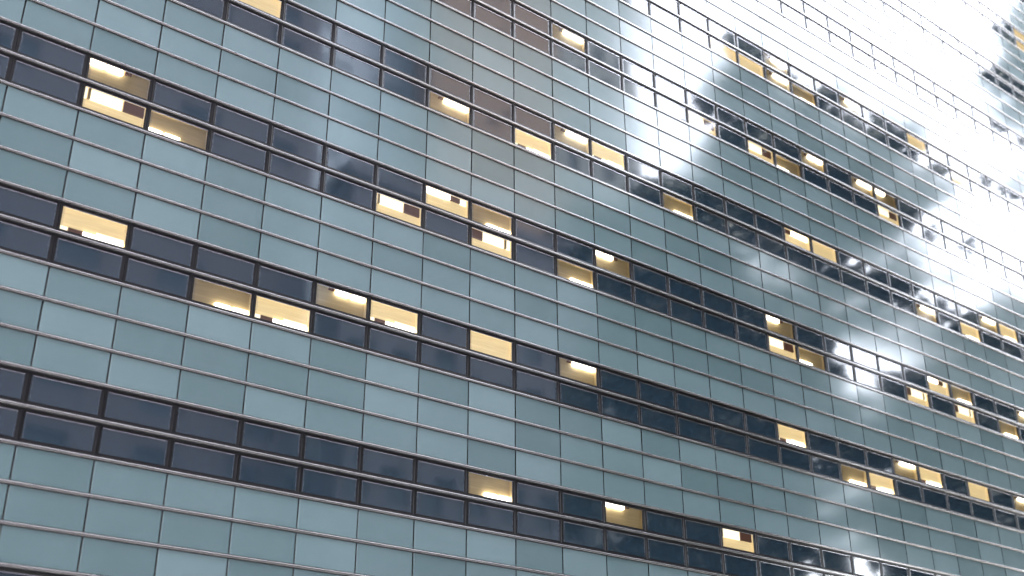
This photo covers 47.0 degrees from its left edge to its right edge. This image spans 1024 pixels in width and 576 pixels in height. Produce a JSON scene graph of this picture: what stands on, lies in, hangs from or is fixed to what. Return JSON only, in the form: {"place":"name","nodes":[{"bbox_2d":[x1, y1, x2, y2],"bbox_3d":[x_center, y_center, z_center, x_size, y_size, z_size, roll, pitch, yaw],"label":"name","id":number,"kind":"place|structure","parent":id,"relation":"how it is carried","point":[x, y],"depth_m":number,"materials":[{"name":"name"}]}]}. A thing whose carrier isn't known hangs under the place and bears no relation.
{"place":"outdoors","nodes":[
{"label":"outdoors","id":0,"kind":"place"},
{"bbox_2d":[0,0,1023,575],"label":"office tower","id":1,"kind":"structure","parent":0,"point":[510,286],"depth_m":25.33,"materials":[{"name":"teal glass"}]},
{"bbox_2d":[0,403,22,440],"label":"window","id":2,"kind":"structure","parent":1,"relation":"in","point":[8,413],"depth_m":17.74,"materials":[{"name":"glass"}]},
{"bbox_2d":[0,365,29,402],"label":"window","id":3,"kind":"structure","parent":1,"relation":"in","point":[12,380],"depth_m":17.96,"materials":[{"name":"grey glass"}]},
{"bbox_2d":[0,218,54,261],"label":"window","id":4,"kind":"structure","parent":1,"relation":"in","point":[15,237],"depth_m":18.88,"materials":[{"name":"grey glass"}]},
{"bbox_2d":[0,183,60,228],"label":"window","id":5,"kind":"structure","parent":1,"relation":"in","point":[14,202],"depth_m":19.11,"materials":[{"name":"grey glass"}]},
{"bbox_2d":[8,56,83,106],"bbox_3d":[-7.948,-3.493,20.095,1.189,0.528,0.092,19,-31,-34],"label":"window","id":6,"kind":"structure","parent":1,"relation":"in","point":[23,73],"depth_m":20.07,"materials":[{"name":"glass"}]},
{"bbox_2d":[15,28,88,77],"bbox_3d":[-7.950,-4.034,20.354,1.189,0.528,0.092,19,-31,-34],"label":"window","id":7,"kind":"structure","parent":1,"relation":"in","point":[32,45],"depth_m":20.34,"materials":[{"name":"glass"}]},
{"bbox_2d":[17,408,99,454],"bbox_3d":[-6.991,2.234,18.168,1.189,0.528,0.092,19,-31,-34],"label":"window","id":8,"kind":"structure","parent":1,"relation":"in","point":[44,429],"depth_m":18.15,"materials":[{"name":"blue glass"}]},
{"bbox_2d":[24,371,105,418],"bbox_3d":[-6.993,1.693,18.428,1.189,0.528,0.092,19,-31,-34],"label":"window","id":9,"kind":"structure","parent":1,"relation":"in","point":[47,391],"depth_m":18.40,"materials":[{"name":"blue glass"}]},
{"bbox_2d":[50,234,125,281],"bbox_3d":[-7.000,-0.471,19.466,1.189,0.528,0.092,19,-31,-34],"label":"window","id":10,"kind":"structure","parent":1,"relation":"in","point":[68,252],"depth_m":19.44,"materials":[{"name":"blue glass"}]},
{"bbox_2d":[56,202,130,249],"bbox_3d":[-7.002,-1.012,19.725,1.189,0.528,0.092,19,-31,-34],"label":"window","id":11,"kind":"structure","parent":1,"relation":"in","point":[63,205],"depth_m":19.72,"materials":[{"name":"brown metal"}]},
{"bbox_2d":[79,82,148,129],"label":"window","id":12,"kind":"structure","parent":1,"relation":"in","point":[85,85],"depth_m":20.77,"materials":[{"name":"brown metal"}]},
{"bbox_2d":[85,54,153,101],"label":"window","id":13,"kind":"structure","parent":1,"relation":"in","point":[148,99],"depth_m":21.03,"materials":[{"name":"brown metal"}]},
{"bbox_2d":[95,424,171,468],"bbox_3d":[-6.052,2.552,18.837,1.189,0.528,0.092,19,-31,-34],"label":"window","id":14,"kind":"structure","parent":1,"relation":"in","point":[117,443],"depth_m":18.81,"materials":[{"name":"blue glass"}]},
{"bbox_2d":[101,388,175,433],"bbox_3d":[-6.054,2.011,19.096,1.189,0.528,0.092,19,-31,-34],"label":"window","id":15,"kind":"structure","parent":1,"relation":"in","point":[118,406],"depth_m":19.08,"materials":[{"name":"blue glass"}]},
{"bbox_2d":[122,255,192,300],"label":"window","id":16,"kind":"structure","parent":1,"relation":"in","point":[138,272],"depth_m":20.11,"materials":[{"name":"blue glass"}]},
{"bbox_2d":[127,224,196,269],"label":"window","id":17,"kind":"structure","parent":1,"relation":"in","point":[142,240],"depth_m":20.37,"materials":[{"name":"blue glass"}]},
{"bbox_2d":[146,106,210,151],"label":"window","id":18,"kind":"structure","parent":1,"relation":"in","point":[150,108],"depth_m":21.44,"materials":[{"name":"brown metal"}]},
{"bbox_2d":[150,79,214,124],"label":"window","id":19,"kind":"structure","parent":1,"relation":"in","point":[165,95],"depth_m":21.67,"materials":[{"name":"blue glass"}]},
{"bbox_2d":[168,439,238,481],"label":"window","id":20,"kind":"structure","parent":1,"relation":"in","point":[187,457],"depth_m":19.49,"materials":[{"name":"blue glass"}]},
{"bbox_2d":[172,404,241,447],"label":"window","id":21,"kind":"structure","parent":1,"relation":"in","point":[191,422],"depth_m":19.74,"materials":[{"name":"blue glass"}]},
{"bbox_2d":[189,274,254,317],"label":"window","id":22,"kind":"structure","parent":1,"relation":"in","point":[194,276],"depth_m":20.81,"materials":[{"name":"brown metal"}]},
{"bbox_2d":[193,244,257,287],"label":"window","id":23,"kind":"structure","parent":1,"relation":"in","point":[208,260],"depth_m":21.04,"materials":[{"name":"blue glass"}]},
{"bbox_2d":[208,129,268,172],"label":"window","id":24,"kind":"structure","parent":1,"relation":"in","point":[228,147],"depth_m":22.08,"materials":[{"name":"blue glass"}]},
{"bbox_2d":[212,102,271,145],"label":"window","id":25,"kind":"structure","parent":1,"relation":"in","point":[226,118],"depth_m":22.35,"materials":[{"name":"blue glass"}]},
{"bbox_2d":[225,0,281,43],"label":"window","id":26,"kind":"structure","parent":1,"relation":"in","point":[237,15],"depth_m":23.38,"materials":[{"name":"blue glass"}]},
{"bbox_2d":[236,452,300,493],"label":"window","id":27,"kind":"structure","parent":1,"relation":"in","point":[253,470],"depth_m":20.15,"materials":[{"name":"blue glass"}]},
{"bbox_2d":[239,419,303,460],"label":"window","id":28,"kind":"structure","parent":1,"relation":"in","point":[255,436],"depth_m":20.41,"materials":[{"name":"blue glass"}]},
{"bbox_2d":[252,292,312,333],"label":"window","id":29,"kind":"structure","parent":1,"relation":"in","point":[256,294],"depth_m":21.47,"materials":[{"name":"brown metal"}]},
{"bbox_2d":[255,262,314,304],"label":"window","id":30,"kind":"structure","parent":1,"relation":"in","point":[271,279],"depth_m":21.71,"materials":[{"name":"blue glass"}]},
{"bbox_2d":[267,150,323,192],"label":"window","id":31,"kind":"structure","parent":1,"relation":"in","point":[280,166],"depth_m":22.75,"materials":[{"name":"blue glass"}]},
{"bbox_2d":[270,124,325,165],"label":"window","id":32,"kind":"structure","parent":1,"relation":"in","point":[282,139],"depth_m":23.01,"materials":[{"name":"glass"}]},
{"bbox_2d":[280,24,332,66],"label":"window","id":33,"kind":"structure","parent":1,"relation":"in","point":[295,40],"depth_m":24.05,"materials":[{"name":"glass"}]},
{"bbox_2d":[282,0,334,42],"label":"window","id":34,"kind":"structure","parent":1,"relation":"in","point":[297,16],"depth_m":24.31,"materials":[{"name":"blue glass"}]},
{"bbox_2d":[299,465,359,504],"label":"window","id":35,"kind":"structure","parent":1,"relation":"in","point":[314,482],"depth_m":20.82,"materials":[{"name":"glass"}]},
{"bbox_2d":[302,432,361,472],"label":"window","id":36,"kind":"structure","parent":1,"relation":"in","point":[317,449],"depth_m":21.08,"materials":[{"name":"grey glass"}]},
{"bbox_2d":[311,309,367,349],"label":"window","id":37,"kind":"structure","parent":1,"relation":"in","point":[325,325],"depth_m":22.12,"materials":[{"name":"blue glass"}]},
{"bbox_2d":[314,280,369,320],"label":"window","id":38,"kind":"structure","parent":1,"relation":"in","point":[316,281],"depth_m":22.42,"materials":[{"name":"brown metal"}]},
{"bbox_2d":[322,170,375,210],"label":"window","id":39,"kind":"structure","parent":1,"relation":"in","point":[336,186],"depth_m":23.42,"materials":[{"name":"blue glass"}]},
{"bbox_2d":[324,145,376,185],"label":"window","id":40,"kind":"structure","parent":1,"relation":"in","point":[338,160],"depth_m":23.68,"materials":[{"name":"grey glass"}]},
{"bbox_2d":[332,47,381,86],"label":"window","id":41,"kind":"structure","parent":1,"relation":"in","point":[346,62],"depth_m":24.72,"materials":[{"name":"glass"}]},
{"bbox_2d":[334,23,382,63],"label":"window","id":42,"kind":"structure","parent":1,"relation":"in","point":[344,37],"depth_m":24.98,"materials":[{"name":"glass"}]},
{"bbox_2d":[358,477,414,515],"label":"window","id":43,"kind":"structure","parent":1,"relation":"in","point":[375,494],"depth_m":21.50,"materials":[{"name":"glass"}]},
{"bbox_2d":[360,445,415,483],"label":"window","id":44,"kind":"structure","parent":1,"relation":"in","point":[374,461],"depth_m":21.75,"materials":[{"name":"glass"}]},
{"bbox_2d":[367,325,419,363],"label":"window","id":45,"kind":"structure","parent":1,"relation":"in","point":[385,342],"depth_m":22.79,"materials":[{"name":"blue glass"}]},
{"bbox_2d":[368,297,420,335],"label":"window","id":46,"kind":"structure","parent":1,"relation":"in","point":[371,298],"depth_m":23.08,"materials":[{"name":"brown metal"}]},
{"bbox_2d":[374,190,423,228],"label":"window","id":47,"kind":"structure","parent":1,"relation":"in","point":[377,191],"depth_m":24.13,"materials":[{"name":"brown metal"}]},
{"bbox_2d":[376,164,424,203],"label":"window","id":48,"kind":"structure","parent":1,"relation":"in","point":[391,180],"depth_m":24.35,"materials":[{"name":"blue glass"}]},
{"bbox_2d":[381,68,427,106],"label":"window","id":49,"kind":"structure","parent":1,"relation":"in","point":[397,84],"depth_m":25.39,"materials":[{"name":"glass"}]},
{"bbox_2d":[382,45,428,83],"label":"window","id":50,"kind":"structure","parent":1,"relation":"in","point":[398,61],"depth_m":25.65,"materials":[{"name":"blue glass"}]},
{"bbox_2d":[414,488,466,525],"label":"window","id":51,"kind":"structure","parent":1,"relation":"in","point":[428,504],"depth_m":22.16,"materials":[{"name":"blue glass"}]},
{"bbox_2d":[415,457,466,494],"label":"window","id":52,"kind":"structure","parent":1,"relation":"in","point":[429,473],"depth_m":22.42,"materials":[{"name":"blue glass"}]},
{"bbox_2d":[419,340,468,377],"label":"window","id":53,"kind":"structure","parent":1,"relation":"in","point":[431,355],"depth_m":23.46,"materials":[{"name":"blue glass"}]},
{"bbox_2d":[420,312,468,349],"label":"window","id":54,"kind":"structure","parent":1,"relation":"in","point":[431,327],"depth_m":23.72,"materials":[{"name":"blue glass"}]},
{"bbox_2d":[424,207,470,244],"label":"window","id":55,"kind":"structure","parent":1,"relation":"in","point":[435,222],"depth_m":24.76,"materials":[{"name":"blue glass"}]},
{"bbox_2d":[425,182,470,220],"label":"window","id":56,"kind":"structure","parent":1,"relation":"in","point":[426,184],"depth_m":25.08,"materials":[{"name":"brown metal"}]},
{"bbox_2d":[428,88,471,125],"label":"window","id":57,"kind":"structure","parent":1,"relation":"in","point":[429,90],"depth_m":26.09,"materials":[{"name":"brown metal"}]},
{"bbox_2d":[428,65,472,103],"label":"window","id":58,"kind":"structure","parent":1,"relation":"in","point":[443,81],"depth_m":26.32,"materials":[{"name":"grey glass"}]},
{"bbox_2d":[466,499,515,534],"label":"window","id":59,"kind":"structure","parent":1,"relation":"in","point":[482,515],"depth_m":22.83,"materials":[{"name":"blue glass"}]},
{"bbox_2d":[467,469,515,504],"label":"window","id":60,"kind":"structure","parent":1,"relation":"in","point":[468,470],"depth_m":23.13,"materials":[{"name":"brown metal"}]},
{"bbox_2d":[469,354,514,390],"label":"window","id":61,"kind":"structure","parent":1,"relation":"in","point":[480,369],"depth_m":24.13,"materials":[{"name":"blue glass"}]},
{"bbox_2d":[469,327,514,363],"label":"window","id":62,"kind":"structure","parent":1,"relation":"in","point":[470,329],"depth_m":24.44,"materials":[{"name":"brown metal"}]},
{"bbox_2d":[470,224,514,260],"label":"window","id":63,"kind":"structure","parent":1,"relation":"in","point":[472,226],"depth_m":25.47,"materials":[{"name":"brown metal"}]},
{"bbox_2d":[471,200,513,236],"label":"window","id":64,"kind":"structure","parent":1,"relation":"in","point":[474,202],"depth_m":25.73,"materials":[{"name":"brown metal"}]},
{"bbox_2d":[472,107,513,143],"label":"window","id":65,"kind":"structure","parent":1,"relation":"in","point":[483,121],"depth_m":26.73,"materials":[{"name":"grey glass"}]},
{"bbox_2d":[472,85,513,121],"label":"window","id":66,"kind":"structure","parent":1,"relation":"in","point":[481,98],"depth_m":26.99,"materials":[{"name":"grey glass"}]},
{"bbox_2d":[473,1,513,37],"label":"window","id":67,"kind":"structure","parent":1,"relation":"in","point":[483,14],"depth_m":28.02,"materials":[{"name":"grey glass"}]},
{"bbox_2d":[0,0,1023,575],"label":"window","id":68,"kind":"structure","parent":1,"relation":"in","point":[805,554],"depth_m":33.12,"materials":[{"name":"grey glass"}]},
{"bbox_2d":[514,125,553,160],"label":"window","id":69,"kind":"structure","parent":1,"relation":"in","point":[515,127],"depth_m":27.49,"materials":[{"name":"brown metal"}]},
{"bbox_2d":[514,104,553,139],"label":"window","id":70,"kind":"structure","parent":1,"relation":"in","point":[524,117],"depth_m":27.66,"materials":[{"name":"grey glass"}]},
{"bbox_2d":[514,240,555,275],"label":"window","id":71,"kind":"structure","parent":1,"relation":"in","point":[527,255],"depth_m":26.10,"materials":[{"name":"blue glass"}]},
{"bbox_2d":[514,216,555,251],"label":"window","id":72,"kind":"structure","parent":1,"relation":"in","point":[524,230],"depth_m":26.36,"materials":[{"name":"grey glass"}]},
{"bbox_2d":[515,368,558,402],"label":"window","id":73,"kind":"structure","parent":1,"relation":"in","point":[526,382],"depth_m":24.80,"materials":[{"name":"blue glass"}]},
{"bbox_2d":[515,341,558,376],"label":"window","id":74,"kind":"structure","parent":1,"relation":"in","point":[528,356],"depth_m":25.06,"materials":[{"name":"blue glass"}]},
{"bbox_2d":[516,509,561,543],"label":"window","id":75,"kind":"structure","parent":1,"relation":"in","point":[528,524],"depth_m":23.50,"materials":[{"name":"blue glass"}]},
{"bbox_2d":[516,480,561,514],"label":"window","id":76,"kind":"structure","parent":1,"relation":"in","point":[530,495],"depth_m":23.76,"materials":[{"name":"blue glass"}]},
{"bbox_2d":[554,143,591,176],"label":"window","id":77,"kind":"structure","parent":1,"relation":"in","point":[564,156],"depth_m":28.07,"materials":[{"name":"grey glass"}]},
{"bbox_2d":[556,256,595,289],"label":"window","id":78,"kind":"structure","parent":1,"relation":"in","point":[557,257],"depth_m":26.83,"materials":[{"name":"brown metal"}]},
{"bbox_2d":[556,232,595,266],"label":"window","id":79,"kind":"structure","parent":1,"relation":"in","point":[567,246],"depth_m":27.03,"materials":[{"name":"blue glass"}]},
{"bbox_2d":[558,354,599,388],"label":"window","id":80,"kind":"structure","parent":1,"relation":"in","point":[559,356],"depth_m":25.77,"materials":[{"name":"brown metal"}]},
{"bbox_2d":[559,380,600,414],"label":"window","id":81,"kind":"structure","parent":1,"relation":"in","point":[572,395],"depth_m":25.47,"materials":[{"name":"blue glass"}]},
{"bbox_2d":[561,490,604,522],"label":"window","id":82,"kind":"structure","parent":1,"relation":"in","point":[577,505],"depth_m":24.43,"materials":[{"name":"blue glass"}]},
{"bbox_2d":[562,518,605,551],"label":"window","id":83,"kind":"structure","parent":1,"relation":"in","point":[574,533],"depth_m":24.17,"materials":[{"name":"blue glass"}]},
{"bbox_2d":[595,247,632,280],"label":"window","id":84,"kind":"structure","parent":1,"relation":"in","point":[631,269],"depth_m":27.77,"materials":[{"name":"brown metal"}]},
{"bbox_2d":[596,270,633,303],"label":"window","id":85,"kind":"structure","parent":1,"relation":"in","point":[605,283],"depth_m":27.44,"materials":[{"name":"blue glass"}]},
{"bbox_2d":[599,367,638,399],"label":"window","id":86,"kind":"structure","parent":1,"relation":"in","point":[611,381],"depth_m":26.39,"materials":[{"name":"blue glass"}]},
{"bbox_2d":[600,392,640,425],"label":"window","id":87,"kind":"structure","parent":1,"relation":"in","point":[611,406],"depth_m":26.14,"materials":[{"name":"glass"}]},
{"bbox_2d":[604,499,645,531],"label":"window","id":88,"kind":"structure","parent":1,"relation":"in","point":[605,501],"depth_m":25.16,"materials":[{"name":"brown metal"}]},
{"bbox_2d":[605,527,647,559],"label":"window","id":89,"kind":"structure","parent":1,"relation":"in","point":[619,542],"depth_m":24.84,"materials":[{"name":"blue glass"}]},
{"bbox_2d":[633,284,670,316],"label":"window","id":90,"kind":"structure","parent":1,"relation":"in","point":[643,297],"depth_m":28.10,"materials":[{"name":"blue glass"}]},
{"bbox_2d":[638,379,676,410],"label":"window","id":91,"kind":"structure","parent":1,"relation":"in","point":[651,393],"depth_m":27.07,"materials":[{"name":"blue glass"}]},
{"bbox_2d":[640,404,678,435],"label":"window","id":92,"kind":"structure","parent":1,"relation":"in","point":[653,418],"depth_m":26.81,"materials":[{"name":"blue glass"}]},
{"bbox_2d":[645,508,685,539],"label":"window","id":93,"kind":"structure","parent":1,"relation":"in","point":[657,522],"depth_m":25.76,"materials":[{"name":"blue glass"}]},
{"bbox_2d":[647,536,686,566],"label":"window","id":94,"kind":"structure","parent":1,"relation":"in","point":[659,550],"depth_m":25.51,"materials":[{"name":"blue glass"}]},
{"bbox_2d":[676,390,712,421],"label":"window","id":95,"kind":"structure","parent":1,"relation":"in","point":[688,404],"depth_m":27.74,"materials":[{"name":"blue glass"}]},
{"bbox_2d":[677,415,713,445],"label":"window","id":96,"kind":"structure","parent":1,"relation":"in","point":[688,428],"depth_m":27.48,"materials":[{"name":"blue glass"}]},
{"bbox_2d":[684,517,722,547],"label":"window","id":97,"kind":"structure","parent":1,"relation":"in","point":[697,531],"depth_m":26.44,"materials":[{"name":"blue glass"}]},
{"bbox_2d":[686,544,724,574],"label":"window","id":98,"kind":"structure","parent":1,"relation":"in","point":[699,558],"depth_m":26.18,"materials":[{"name":"blue glass"}]},
{"bbox_2d":[713,425,748,454],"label":"window","id":99,"kind":"structure","parent":1,"relation":"in","point":[724,438],"depth_m":28.14,"materials":[{"name":"blue glass"}]},
{"bbox_2d":[721,525,757,554],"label":"window","id":100,"kind":"structure","parent":1,"relation":"in","point":[724,527],"depth_m":27.18,"materials":[{"name":"grey metal"}]},
{"bbox_2d":[723,552,759,575],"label":"window","id":101,"kind":"structure","parent":1,"relation":"in","point":[734,564],"depth_m":26.84,"materials":[{"name":"blue glass"}]},
{"bbox_2d":[756,533,791,561],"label":"window","id":102,"kind":"structure","parent":1,"relation":"in","point":[767,546],"depth_m":27.78,"materials":[{"name":"blue glass"}]}
]}

